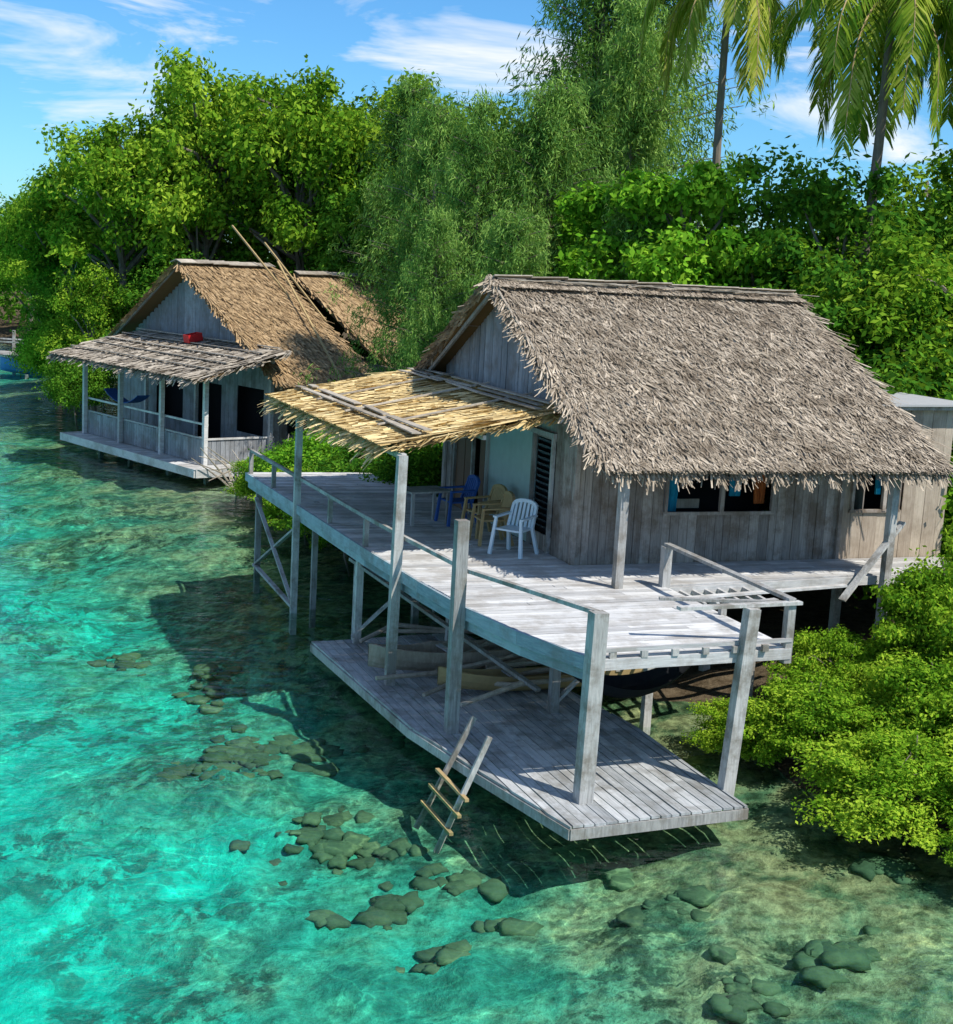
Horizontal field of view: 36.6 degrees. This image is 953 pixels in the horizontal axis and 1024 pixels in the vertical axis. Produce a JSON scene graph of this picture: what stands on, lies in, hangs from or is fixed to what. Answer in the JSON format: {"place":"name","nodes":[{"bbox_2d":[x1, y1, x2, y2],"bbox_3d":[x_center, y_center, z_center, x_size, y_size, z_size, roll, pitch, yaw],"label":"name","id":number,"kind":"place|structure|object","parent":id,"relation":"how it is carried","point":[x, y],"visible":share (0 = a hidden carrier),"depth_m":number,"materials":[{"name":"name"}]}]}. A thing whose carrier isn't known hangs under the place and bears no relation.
{"place":"outdoors","nodes":[
{"label":"outdoors","id":0,"kind":"place"},
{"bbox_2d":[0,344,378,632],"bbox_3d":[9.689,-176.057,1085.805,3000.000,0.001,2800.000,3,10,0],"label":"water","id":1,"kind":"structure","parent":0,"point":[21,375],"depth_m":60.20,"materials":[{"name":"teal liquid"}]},
{"bbox_2d":[0,330,27,377],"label":"wooden jetty","id":2,"kind":"object","parent":1,"relation":"in","point":[13,345],"visible":0.12,"depth_m":95.84,"materials":[{"name":"grey wood"}]},
{"bbox_2d":[0,356,44,374],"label":"blue motorboat","id":3,"kind":"object","parent":1,"relation":"on","point":[7,367],"visible":0.27,"depth_m":87.05,"materials":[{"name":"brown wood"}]},
{"bbox_2d":[32,343,117,430],"bbox_3d":[-17.711,-5.505,64.071,3.705,3.948,4.324,3,10,-3],"label":"shrub","id":4,"kind":"object","parent":1,"relation":"in","point":[65,383],"visible":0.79,"depth_m":63.23,"materials":[{"name":"green plant"}]},
{"bbox_2d":[220,453,265,498],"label":"mangrove bush","id":5,"kind":"object","parent":1,"relation":"in","point":[243,490],"visible":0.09,"depth_m":45.31,"materials":[{"name":"green plant"}]},
{"bbox_2d":[310,633,748,840],"bbox_3d":[0.390,4.298,24.845,3.794,1.867,10.126,-1,11,-24],"label":"wooden dock","id":6,"kind":"object","parent":1,"relation":"in","point":[529,760],"visible":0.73,"depth_m":22.53,"materials":[{"name":"grey wood"}]},
{"bbox_2d":[368,640,532,670],"bbox_3d":[0.346,2.610,27.227,5.200,0.640,0.740,-2,11,-27],"label":"dugout canoe","id":7,"kind":"object","parent":6,"relation":"on","point":[423,657],"visible":0.34,"depth_m":26.35,"materials":[{"name":"beige wood"}]},
{"bbox_2d":[413,716,492,853],"bbox_3d":[-0.308,4.093,21.694,0.917,1.785,1.350,-1,10,-21],"label":"swim ladder","id":8,"kind":"object","parent":6,"relation":"attached to","point":[454,809],"visible":1,"depth_m":21.54,"materials":[{"name":"grey wood"}]},
{"bbox_2d":[359,623,574,706],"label":"stored poles","id":9,"kind":"object","parent":6,"relation":"on","point":[504,686],"visible":0.41,"depth_m":26.12,"materials":[{"name":"brown wood"}]},
{"bbox_2d":[437,666,643,690],"bbox_3d":[1.428,2.917,26.067,4.600,0.540,0.590,-1,11,-24],"label":"dugout canoe","id":10,"kind":"object","parent":6,"relation":"on","point":[481,679],"visible":0.44,"depth_m":25.55,"materials":[{"name":"beige wood"}]},
{"bbox_2d":[679,696,805,760],"bbox_3d":[4.540,3.784,24.272,2.297,1.275,2.172,9,11,29],"label":"mangrove bush","id":11,"kind":"object","parent":1,"relation":"in","point":[718,713],"visible":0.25,"depth_m":24.15,"materials":[{"name":"green plant"}]},
{"bbox_2d":[723,669,906,781],"bbox_3d":[5.465,3.685,23.369,3.173,2.202,3.001,2,10,-7],"label":"mangrove bush","id":12,"kind":"object","parent":1,"relation":"in","point":[812,710],"visible":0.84,"depth_m":22.82,"materials":[{"name":"green plant"}]},
{"bbox_2d":[786,727,952,854],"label":"mangrove bush","id":13,"kind":"object","parent":1,"relation":"in","point":[872,765],"visible":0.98,"depth_m":20.38,"materials":[{"name":"green plant"}]},
{"bbox_2d":[937,813,952,867],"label":"mangrove bush","id":14,"kind":"object","parent":1,"relation":"in","point":[948,843],"visible":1,"depth_m":19.55,"materials":[{"name":"green plant"}]},
{"bbox_2d":[0,261,952,1023],"bbox_3d":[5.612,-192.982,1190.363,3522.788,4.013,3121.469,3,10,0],"label":"ground","id":15,"kind":"structure","parent":0,"point":[134,889],"depth_m":21.74,"materials":[{"name":"teal sand"}]},
{"bbox_2d":[0,184,13,261],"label":"shade tree","id":16,"kind":"object","parent":15,"relation":"on","point":[2,215],"visible":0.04,"depth_m":117.98,"materials":[{"name":"green plant"}]},
{"bbox_2d":[0,190,46,328],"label":"shade tree","id":17,"kind":"object","parent":15,"relation":"on","point":[1,222],"visible":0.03,"depth_m":111.87,"materials":[{"name":"green plant"}]},
{"bbox_2d":[9,298,49,377],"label":"shrub","id":18,"kind":"object","parent":15,"relation":"on","point":[27,326],"visible":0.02,"depth_m":76.91,"materials":[{"name":"green plant"}]},
{"bbox_2d":[12,240,47,307],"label":"shade tree","id":19,"kind":"object","parent":15,"relation":"on","point":[34,293],"visible":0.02,"depth_m":105.07,"materials":[{"name":"green plant"}]},
{"bbox_2d":[0,192,79,299],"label":"broadleaf tree","id":20,"kind":"object","parent":15,"relation":"on","point":[19,264],"visible":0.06,"depth_m":79.92,"materials":[{"name":"green plant"}]},
{"bbox_2d":[5,321,117,413],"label":"shrub","id":21,"kind":"object","parent":15,"relation":"on","point":[32,362],"visible":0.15,"depth_m":69.12,"materials":[{"name":"green plant"}]},
{"bbox_2d":[17,260,117,344],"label":"shade tree","id":22,"kind":"object","parent":15,"relation":"on","point":[39,286],"visible":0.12,"depth_m":71.20,"materials":[{"name":"green plant"}]},
{"bbox_2d":[0,157,153,408],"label":"broadleaf tree","id":23,"kind":"object","parent":15,"relation":"on","point":[36,215],"visible":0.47,"depth_m":69.41,"materials":[{"name":"green plant"}]},
{"bbox_2d":[31,259,135,413],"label":"shade tree","id":24,"kind":"object","parent":15,"relation":"on","point":[93,304],"visible":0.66,"depth_m":64.83,"materials":[{"name":"green plant"}]},
{"bbox_2d":[20,103,201,312],"bbox_3d":[-16.568,-11.395,67.391,8.111,15.103,9.513,4,10,4],"label":"broadleaf tree","id":25,"kind":"object","parent":15,"relation":"on","point":[103,159],"visible":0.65,"depth_m":64.81,"materials":[{"name":"green plant"}]},
{"bbox_2d":[99,239,214,372],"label":"shade tree","id":26,"kind":"object","parent":15,"relation":"on","point":[137,291],"visible":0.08,"depth_m":63.81,"materials":[{"name":"green plant"}]},
{"bbox_2d":[95,214,229,320],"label":"shade tree","id":27,"kind":"object","parent":15,"relation":"on","point":[147,260],"visible":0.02,"depth_m":70.60,"materials":[{"name":"green plant"}]},
{"bbox_2d":[116,40,294,271],"bbox_3d":[-12.844,-12.450,66.878,9.016,17.948,9.339,-5,12,-39],"label":"broadleaf tree","id":28,"kind":"object","parent":15,"relation":"on","point":[199,114],"visible":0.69,"depth_m":64.56,"materials":[{"name":"green plant"}]},
{"bbox_2d":[0,190,457,335],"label":"distant trees","id":29,"kind":"object","parent":15,"relation":"on","point":[8,303],"visible":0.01,"depth_m":124.44,"materials":[{"name":"green plant"}]},
{"bbox_2d":[46,225,422,483],"bbox_3d":[-9.238,-5.636,57.306,13.145,11.324,15.145,-5,13,-40],"label":"thatched stilt hut","id":30,"kind":"object","parent":15,"relation":"on","point":[262,328],"visible":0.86,"depth_m":54.28,"materials":[{"name":"brown plant"}]},
{"bbox_2d":[183,332,202,342],"bbox_3d":[-10.662,-6.560,54.195,0.588,0.294,0.420,-19,21,-37],"label":"red crate","id":31,"kind":"object","parent":30,"relation":"on","point":[193,337],"visible":1,"depth_m":54.06,"materials":[{"name":"plastic"}]},
{"bbox_2d":[191,434,288,500],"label":"driftwood branches","id":32,"kind":"object","parent":15,"relation":"on","point":[218,470],"visible":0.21,"depth_m":47.77,"materials":[{"name":"wood"}]},
{"bbox_2d":[183,70,347,278],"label":"broadleaf tree","id":33,"kind":"object","parent":15,"relation":"on","point":[272,88],"visible":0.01,"depth_m":71.66,"materials":[{"name":"green plant"}]},
{"bbox_2d":[200,160,349,331],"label":"shade tree","id":34,"kind":"object","parent":15,"relation":"on","point":[289,264],"visible":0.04,"depth_m":67.60,"materials":[{"name":"green plant"}]},
{"bbox_2d":[236,440,320,485],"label":"shrub","id":35,"kind":"object","parent":15,"relation":"on","point":[254,466],"visible":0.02,"depth_m":44.16,"materials":[{"name":"green plant"}]},
{"bbox_2d":[246,464,317,544],"bbox_3d":[-4.617,-0.058,41.017,4.009,2.782,3.790,6,10,14],"label":"mangrove bush","id":36,"kind":"object","parent":15,"relation":"on","point":[274,511],"visible":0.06,"depth_m":40.60,"materials":[{"name":"green plant"}]},
{"bbox_2d":[201,54,390,278],"bbox_3d":[-8.134,-11.891,66.085,8.962,17.670,10.511,-3,11,-30],"label":"broadleaf tree","id":37,"kind":"object","parent":15,"relation":"on","point":[293,119],"visible":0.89,"depth_m":63.08,"materials":[{"name":"green plant"}]},
{"bbox_2d":[235,429,358,477],"bbox_3d":[-4.104,-0.789,42.299,5.225,3.324,4.613,12,13,44],"label":"shrub","id":38,"kind":"object","parent":15,"relation":"on","point":[286,454],"visible":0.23,"depth_m":41.99,"materials":[{"name":"green plant"}]},
{"bbox_2d":[291,421,337,440],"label":"shrub","id":39,"kind":"object","parent":15,"relation":"on","point":[314,432],"depth_m":45.52,"materials":[{"name":"green plant"}]},
{"bbox_2d":[267,447,378,556],"bbox_3d":[-3.459,-0.148,39.008,4.497,3.158,3.853,-3,11,-31],"label":"shrub","id":40,"kind":"object","parent":15,"relation":"on","point":[327,466],"visible":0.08,"depth_m":38.75,"materials":[{"name":"green plant"}]},
{"bbox_2d":[300,522,350,575],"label":"mangrove bush","id":41,"kind":"object","parent":15,"relation":"on","point":[320,544],"depth_m":36.77,"materials":[{"name":"green plant"}]},
{"bbox_2d":[290,162,421,355],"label":"shade tree","id":42,"kind":"object","parent":15,"relation":"on","point":[344,213],"visible":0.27,"depth_m":61.54,"materials":[{"name":"green plant"}]},
{"bbox_2d":[321,439,394,471],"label":"shrub","id":43,"kind":"object","parent":15,"relation":"on","point":[352,453],"depth_m":40.16,"materials":[{"name":"green plant"}]},
{"bbox_2d":[333,442,442,474],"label":"shrub","id":44,"kind":"object","parent":15,"relation":"on","point":[385,457],"visible":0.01,"depth_m":37.51,"materials":[{"name":"green plant"}]},
{"bbox_2d":[326,70,462,361],"bbox_3d":[-2.498,-9.917,59.490,7.485,16.058,8.152,-3,12,-34],"label":"casuarina tree","id":45,"kind":"object","parent":15,"relation":"on","point":[407,93],"visible":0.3,"depth_m":58.03,"materials":[{"name":"green plant"}]},
{"bbox_2d":[293,84,501,386],"bbox_3d":[-1.955,-7.349,49.353,7.375,14.314,6.881,5,10,12],"label":"casuarina tree","id":46,"kind":"object","parent":15,"relation":"on","point":[437,125],"visible":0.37,"depth_m":48.38,"materials":[{"name":"green plant"}]},
{"bbox_2d":[356,443,442,496],"bbox_3d":[-1.376,-0.024,36.848,4.448,4.060,3.811,7,10,22],"label":"shrub","id":47,"kind":"object","parent":15,"relation":"on","point":[418,470],"visible":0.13,"depth_m":35.93,"materials":[{"name":"green plant"}]},
{"bbox_2d":[299,67,500,268],"bbox_3d":[-3.937,-11.811,67.080,9.705,17.554,9.369,3,10,-3],"label":"broadleaf tree","id":48,"kind":"object","parent":15,"relation":"on","point":[332,188],"visible":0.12,"depth_m":63.69,"materials":[{"name":"green plant"}]},
{"bbox_2d":[367,203,470,371],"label":"casuarina tree","id":49,"kind":"object","parent":15,"relation":"on","point":[437,294],"visible":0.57,"depth_m":42.17,"materials":[{"name":"green plant"}]},
{"bbox_2d":[365,84,543,375],"bbox_3d":[-0.470,-6.558,46.338,6.358,13.917,5.838,-4,12,-35],"label":"casuarina tree","id":50,"kind":"object","parent":15,"relation":"on","point":[476,171],"visible":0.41,"depth_m":44.90,"materials":[{"name":"green plant"}]},
{"bbox_2d":[431,90,536,239],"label":"broadleaf tree","id":51,"kind":"object","parent":15,"relation":"on","point":[503,109],"visible":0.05,"depth_m":64.56,"materials":[{"name":"green plant"}]},
{"bbox_2d":[449,196,555,313],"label":"casuarina tree","id":52,"kind":"object","parent":15,"relation":"on","point":[513,237],"visible":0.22,"depth_m":40.40,"materials":[{"name":"green plant"}]},
{"bbox_2d":[87,617,920,1023],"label":"rocks","id":53,"kind":"object","parent":15,"relation":"on","point":[815,961],"visible":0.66,"depth_m":20.76,"materials":[{"name":"stone"}]},
{"bbox_2d":[466,168,560,259],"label":"shade tree","id":54,"kind":"object","parent":15,"relation":"on","point":[521,196],"depth_m":57.24,"materials":[{"name":"green plant"}]},
{"bbox_2d":[450,63,630,288],"bbox_3d":[2.514,-6.892,46.612,8.503,14.852,7.933,6,10,14],"label":"casuarina tree","id":55,"kind":"object","parent":15,"relation":"on","point":[549,119],"visible":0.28,"depth_m":45.18,"materials":[{"name":"green plant"}]},
{"bbox_2d":[488,70,651,271],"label":"casuarina tree","id":56,"kind":"object","parent":15,"relation":"on","point":[596,103],"visible":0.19,"depth_m":48.01,"materials":[{"name":"green plant"}]},
{"bbox_2d":[485,0,688,247],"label":"casuarina tree","id":57,"kind":"object","parent":15,"relation":"on","point":[599,15],"visible":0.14,"depth_m":58.76,"materials":[{"name":"green plant"}]},
{"bbox_2d":[245,274,952,804],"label":"thatched stilt hut","id":58,"kind":"object","parent":15,"relation":"on","point":[641,444],"visible":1,"depth_m":27.33,"materials":[{"name":"grey wood"}]},
{"bbox_2d":[406,486,452,525],"bbox_3d":[-1.112,-0.128,30.172,1.000,0.720,0.700,-3,11,-32],"label":"porch table","id":59,"kind":"object","parent":58,"relation":"on","point":[414,490],"visible":0.74,"depth_m":30.07,"materials":[{"name":"grey wood"}]},
{"bbox_2d":[434,474,480,526],"bbox_3d":[-0.384,-0.264,30.317,0.752,1.043,0.739,-1,11,-25],"label":"blue chair","id":60,"kind":"object","parent":58,"relation":"on","point":[470,487],"visible":0.89,"depth_m":30.30,"materials":[{"name":"plastic"}]},
{"bbox_2d":[461,484,507,538],"bbox_3d":[0.162,-0.036,29.158,0.751,1.042,0.739,-3,11,-30],"label":"chair","id":61,"kind":"object","parent":58,"relation":"on","point":[496,493],"visible":0.72,"depth_m":29.20,"materials":[{"name":"yellow plastic"}]},
{"bbox_2d":[469,491,515,546],"bbox_3d":[0.304,0.106,28.363,0.751,1.043,0.737,0,10,-19],"label":"chair","id":62,"kind":"object","parent":58,"relation":"on","point":[507,500],"visible":0.84,"depth_m":28.33,"materials":[{"name":"yellow plastic"}]},
{"bbox_2d":[487,498,538,558],"bbox_3d":[0.740,0.295,27.393,0.738,1.041,0.751,9,11,30],"label":"white plastic chair","id":63,"kind":"object","parent":58,"relation":"on","point":[510,527],"visible":1,"depth_m":27.48,"materials":[{"name":"white plastic"}]},
{"bbox_2d":[573,665,691,697],"bbox_3d":[2.443,2.550,23.938,3.046,1.084,0.854,1,10,-10],"label":"hammock","id":64,"kind":"object","parent":58,"relation":"hanging from","point":[639,684],"visible":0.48,"depth_m":24.26,"materials":[{"name":"black fabric"}]},
{"bbox_2d":[848,474,902,512],"bbox_3d":[7.829,-0.465,29.274,1.700,1.730,1.041,-1,10,-21],"label":"window frame","id":65,"kind":"structure","parent":58,"relation":"in","point":[873,497],"depth_m":29.07,"materials":[{"name":"grey wood"}]},
{"bbox_2d":[540,165,707,279],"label":"lime tree","id":66,"kind":"object","parent":15,"relation":"on","point":[576,210],"visible":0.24,"depth_m":42.74,"materials":[{"name":"green plant"}]},
{"bbox_2d":[576,169,673,281],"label":"casuarina tree","id":67,"kind":"object","parent":15,"relation":"on","point":[627,224],"visible":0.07,"depth_m":41.78,"materials":[{"name":"green plant"}]},
{"bbox_2d":[557,0,706,227],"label":"casuarina tree","id":68,"kind":"object","parent":15,"relation":"on","point":[638,91],"visible":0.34,"depth_m":55.35,"materials":[{"name":"green plant"}]},
{"bbox_2d":[496,0,776,234],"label":"casuarina tree","id":69,"kind":"object","parent":15,"relation":"on","point":[699,108],"visible":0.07,"depth_m":59.82,"materials":[{"name":"green plant"}]},
{"bbox_2d":[589,157,772,287],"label":"lime tree","id":70,"kind":"object","parent":15,"relation":"on","point":[704,189],"visible":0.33,"depth_m":40.04,"materials":[{"name":"green plant"}]},
{"bbox_2d":[638,0,827,227],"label":"coconut palm","id":71,"kind":"object","parent":15,"relation":"on","point":[691,15],"visible":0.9,"depth_m":46.96,"materials":[{"name":"green plant"}]},
{"bbox_2d":[685,227,831,298],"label":"lime tree","id":72,"kind":"object","parent":15,"relation":"on","point":[716,260],"visible":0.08,"depth_m":39.32,"materials":[{"name":"green plant"}]},
{"bbox_2d":[681,129,877,287],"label":"shade tree","id":73,"kind":"object","parent":15,"relation":"on","point":[749,164],"visible":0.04,"depth_m":42.82,"materials":[{"name":"green plant"}]},
{"bbox_2d":[763,624,889,702],"bbox_3d":[6.402,3.263,25.884,2.555,2.393,2.536,3,10,2],"label":"mangrove bush","id":74,"kind":"object","parent":15,"relation":"on","point":[828,655],"visible":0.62,"depth_m":25.58,"materials":[{"name":"green plant"}]},
{"bbox_2d":[723,143,951,323],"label":"shade tree","id":75,"kind":"object","parent":15,"relation":"on","point":[843,222],"visible":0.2,"depth_m":38.80,"materials":[{"name":"green plant"}]},
{"bbox_2d":[745,0,952,269],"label":"coconut palm","id":76,"kind":"object","parent":15,"relation":"on","point":[839,54],"visible":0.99,"depth_m":37.45,"materials":[{"name":"green plant"}]},
{"bbox_2d":[759,341,952,591],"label":"shrub","id":77,"kind":"object","parent":15,"relation":"on","point":[913,385],"visible":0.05,"depth_m":31.76,"materials":[{"name":"green plant"}]},
{"bbox_2d":[791,248,946,394],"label":"shade tree","id":78,"kind":"object","parent":15,"relation":"on","point":[835,314],"visible":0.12,"depth_m":35.35,"materials":[{"name":"green plant"}]},
{"bbox_2d":[799,222,952,390],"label":"shade tree","id":79,"kind":"object","parent":15,"relation":"on","point":[891,248],"visible":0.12,"depth_m":36.02,"materials":[{"name":"green plant"}]},
{"bbox_2d":[817,139,952,253],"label":"shade tree","id":80,"kind":"object","parent":15,"relation":"on","point":[945,168],"visible":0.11,"depth_m":45.30,"materials":[{"name":"green plant"}]},
{"bbox_2d":[833,245,952,396],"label":"shade tree","id":81,"kind":"object","parent":15,"relation":"on","point":[882,327],"visible":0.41,"depth_m":34.92,"materials":[{"name":"green plant"}]},
{"bbox_2d":[835,641,952,759],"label":"mangrove bush","id":82,"kind":"object","parent":15,"relation":"on","point":[925,705],"visible":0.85,"depth_m":22.42,"materials":[{"name":"green plant"}]},
{"bbox_2d":[846,391,952,608],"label":"shrub","id":83,"kind":"object","parent":15,"relation":"on","point":[949,508],"visible":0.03,"depth_m":30.16,"materials":[{"name":"green plant"}]},
{"bbox_2d":[853,554,952,690],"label":"mangrove bush","id":84,"kind":"object","parent":15,"relation":"on","point":[898,598],"visible":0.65,"depth_m":25.30,"materials":[{"name":"green plant"}]},
{"bbox_2d":[876,308,952,589],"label":"shrub","id":85,"kind":"object","parent":15,"relation":"on","point":[936,359],"visible":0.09,"depth_m":33.15,"materials":[{"name":"green plant"}]},
{"bbox_2d":[878,0,952,128],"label":"coconut palm","id":86,"kind":"object","parent":15,"relation":"on","point":[945,42],"visible":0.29,"depth_m":40.37,"materials":[{"name":"green plant"}]},
{"bbox_2d":[882,182,952,272],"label":"shade tree","id":87,"kind":"object","parent":15,"relation":"on","point":[944,195],"visible":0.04,"depth_m":40.67,"materials":[{"name":"green plant"}]},
{"bbox_2d":[903,260,952,332],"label":"lime tree","id":88,"kind":"object","parent":15,"relation":"on","point":[948,284],"visible":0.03,"depth_m":35.99,"materials":[{"name":"green plant"}]},
{"bbox_2d":[905,516,952,608],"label":"mangrove bush","id":89,"kind":"object","parent":15,"relation":"on","point":[949,540],"visible":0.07,"depth_m":26.79,"materials":[{"name":"green plant"}]},
{"bbox_2d":[915,612,952,735],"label":"mangrove bush","id":90,"kind":"object","parent":15,"relation":"on","point":[948,633],"visible":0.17,"depth_m":24.43,"materials":[{"name":"green plant"}]},
{"bbox_2d":[917,723,952,820],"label":"mangrove bush","id":91,"kind":"object","parent":15,"relation":"on","point":[949,736],"visible":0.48,"depth_m":21.03,"materials":[{"name":"green plant"}]},
{"bbox_2d":[0,0,952,257],"label":"sky","id":92,"kind":"structure","parent":0,"point":[62,61],"materials":[{"name":"blue"}]}
]}

